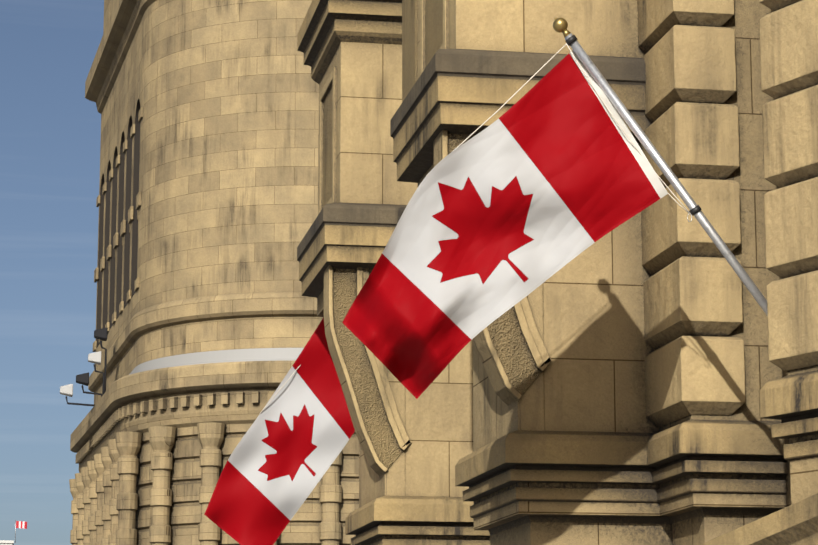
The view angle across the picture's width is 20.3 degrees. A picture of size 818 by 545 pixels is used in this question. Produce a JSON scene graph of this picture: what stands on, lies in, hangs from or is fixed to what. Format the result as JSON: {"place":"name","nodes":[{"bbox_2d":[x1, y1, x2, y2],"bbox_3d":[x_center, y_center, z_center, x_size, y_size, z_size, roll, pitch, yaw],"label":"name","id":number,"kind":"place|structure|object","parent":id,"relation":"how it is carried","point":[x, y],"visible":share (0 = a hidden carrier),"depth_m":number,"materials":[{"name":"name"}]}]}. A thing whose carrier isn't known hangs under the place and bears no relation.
{"place":"outdoors","nodes":[
{"label":"outdoors","id":0,"kind":"place"},
{"bbox_2d":[0,540,13,544],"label":"distant building","id":1,"kind":"structure","parent":0,"point":[6,542],"depth_m":411.51,"materials":[{"name":"grey stone"}]},
{"bbox_2d":[16,521,26,528],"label":"flag","id":2,"kind":"object","parent":1,"relation":"on","point":[21,524],"visible":1,"depth_m":417.57,"materials":[{"name":"red fabric"}]},
{"bbox_2d":[0,0,103,544],"label":"sky","id":3,"kind":"structure","parent":0,"point":[50,133],"materials":[{"name":"blue"}]},
{"bbox_2d":[759,0,817,370],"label":"pier blocks","id":4,"kind":"structure","parent":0,"point":[788,31],"depth_m":11.31,"materials":[{"name":"beige stone"}]},
{"bbox_3d":[0.149,1.493,19.860,1.768,2.372,0.080,2,-11,-10],"label":"flag pole","id":5,"kind":"object","parent":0,"visible":0},
{"bbox_2d":[204,317,354,544],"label":"flag","id":6,"kind":"object","parent":5,"relation":"attached to","point":[294,440],"visible":0.88,"depth_m":19.73,"materials":[{"name":"fabric"}]},
{"bbox_2d":[260,365,300,413],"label":"flag ropes","id":7,"kind":"object","parent":5,"relation":"attached to","point":[280,389],"visible":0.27,"depth_m":19.76,"materials":[{"name":"beige fabric"}]},
{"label":"pavement","id":8,"kind":"structure","parent":0,"visible":0},
{"bbox_2d":[317,41,489,544],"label":"pier wall","id":9,"kind":"structure","parent":8,"relation":"on","point":[436,417],"depth_m":18.23,"materials":[{"name":"beige stone"}]},
{"bbox_2d":[322,84,332,207],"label":"recessed panel","id":10,"kind":"structure","parent":9,"relation":"attached to","point":[327,148],"depth_m":19.01,"materials":[{"name":"beige stone"}]},
{"bbox_2d":[319,67,336,212],"bbox_3d":[-0.668,-1.037,18.940,0.040,1.140,0.880,2,-11,-10],"label":"pier panel frame","id":11,"kind":"object","parent":9,"relation":"attached to","point":[331,79],"visible":0.54,"depth_m":18.65,"materials":[{"name":"beige stone"}]},
{"bbox_2d":[333,267,402,468],"bbox_3d":[-0.326,0.744,17.984,0.571,1.610,0.020,2,-11,-10],"label":"panel","id":12,"kind":"object","parent":9,"relation":"attached to","point":[388,450],"visible":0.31,"depth_m":17.95,"materials":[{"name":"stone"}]},
{"bbox_2d":[328,265,410,471],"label":"bracket trim","id":13,"kind":"structure","parent":9,"relation":"attached to","point":[390,407],"depth_m":17.93,"materials":[{"name":"stone"}]},
{"bbox_2d":[297,0,489,544],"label":"pier mouldings","id":14,"kind":"object","parent":9,"relation":"attached to","point":[340,235],"visible":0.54,"depth_m":18.07,"materials":[{"name":"beige stone"}]},
{"bbox_2d":[418,0,672,544],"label":"pier wall","id":15,"kind":"structure","parent":8,"relation":"on","point":[587,307],"depth_m":13.76,"materials":[{"name":"beige stone"}]},
{"bbox_2d":[402,0,442,101],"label":"recessed panel","id":16,"kind":"structure","parent":15,"relation":"attached to","point":[433,26],"depth_m":15.30,"materials":[{"name":"beige stone"}]},
{"bbox_2d":[420,0,448,74],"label":"window frame","id":17,"kind":"object","parent":15,"relation":"attached to","point":[445,44],"visible":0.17,"depth_m":14.94,"materials":[{"name":"beige stone"}]},
{"bbox_2d":[448,132,540,394],"bbox_3d":[0.508,-0.061,13.708,0.571,1.610,0.020,2,-11,-10],"label":"panel","id":18,"kind":"object","parent":15,"relation":"attached to","point":[522,371],"visible":0.25,"depth_m":13.62,"materials":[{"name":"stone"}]},
{"bbox_2d":[441,129,551,399],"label":"bracket trim","id":19,"kind":"structure","parent":15,"relation":"attached to","point":[542,359],"depth_m":13.63,"materials":[{"name":"stone"}]},
{"bbox_2d":[390,49,651,182],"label":"pier mouldings","id":20,"kind":"object","parent":15,"relation":"attached to","point":[463,91],"visible":0.42,"depth_m":13.81,"materials":[{"name":"beige stone"}]},
{"bbox_2d":[658,0,785,544],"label":"pier wall","id":21,"kind":"structure","parent":8,"relation":"on","point":[748,98],"depth_m":13.28,"materials":[{"name":"beige stone"}]},
{"bbox_2d":[637,0,745,427],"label":"pier blocks","id":22,"kind":"structure","parent":21,"relation":"attached to","point":[692,284],"depth_m":13.30,"materials":[{"name":"beige stone"}]},
{"label":"ground","id":23,"kind":"structure","parent":0,"visible":0},
{"bbox_2d":[69,0,358,544],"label":"round tower","id":24,"kind":"structure","parent":23,"relation":"on","point":[225,93],"depth_m":55.08,"materials":[{"name":"beige stone"}]},
{"bbox_2d":[60,351,100,396],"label":"floodlights","id":25,"kind":"object","parent":24,"relation":"attached to","point":[94,358],"visible":1,"depth_m":60.47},
{"bbox_2d":[65,327,107,405],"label":"floodlight fixtures","id":26,"kind":"object","parent":24,"relation":"on","point":[100,335],"visible":0.92,"depth_m":60.28,"materials":[{"name":"black metal"}]},
{"bbox_2d":[96,99,139,348],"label":"windows","id":27,"kind":"structure","parent":24,"relation":"in","point":[120,220],"depth_m":62.87,"materials":[{"name":"black glass"}]},
{"bbox_2d":[129,348,303,374],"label":"ledge","id":28,"kind":"object","parent":24,"relation":"on","point":[263,354],"visible":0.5,"depth_m":54.13,"materials":[{"name":"grey stone"}]},
{"bbox_2d":[771,10,790,506],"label":"facade wall","id":29,"kind":"structure","parent":23,"relation":"on","point":[787,478],"depth_m":13.02,"materials":[{"name":"stone"}]},
{"bbox_2d":[455,370,817,535],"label":"base molding","id":30,"kind":"structure","parent":29,"relation":"attached to","point":[695,446],"depth_m":13.43,"materials":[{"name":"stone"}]},
{"bbox_2d":[553,17,767,316],"bbox_3d":[1.594,-0.195,12.068,1.685,2.306,0.140,2,-11,-10],"label":"flag pole","id":31,"kind":"object","parent":29,"relation":"attached to","point":[560,25],"visible":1,"depth_m":12.07,"materials":[{"name":"metal"}]},
{"bbox_2d":[342,50,667,398],"bbox_3d":[0.466,-0.295,12.048,1.740,1.842,0.470,-3,-11,17],"label":"flag","id":32,"kind":"object","parent":31,"relation":"attached to","point":[548,175],"visible":1,"depth_m":12.02,"materials":[{"name":"fabric"}]},
{"bbox_2d":[426,43,690,213],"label":"flag ropes","id":33,"kind":"object","parent":31,"relation":"attached to","point":[685,209],"visible":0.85,"depth_m":12.08,"materials":[{"name":"beige fabric"}]},
{"bbox_2d":[787,365,817,504],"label":"pier wall","id":34,"kind":"structure","parent":29,"relation":"on","point":[803,478],"depth_m":11.13,"materials":[{"name":"beige stone"}]},
{"bbox_2d":[700,493,817,544],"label":"stone ledge","id":35,"kind":"object","parent":34,"relation":"attached to","point":[795,523],"visible":1,"depth_m":10.61,"materials":[{"name":"stone"}]}
]}

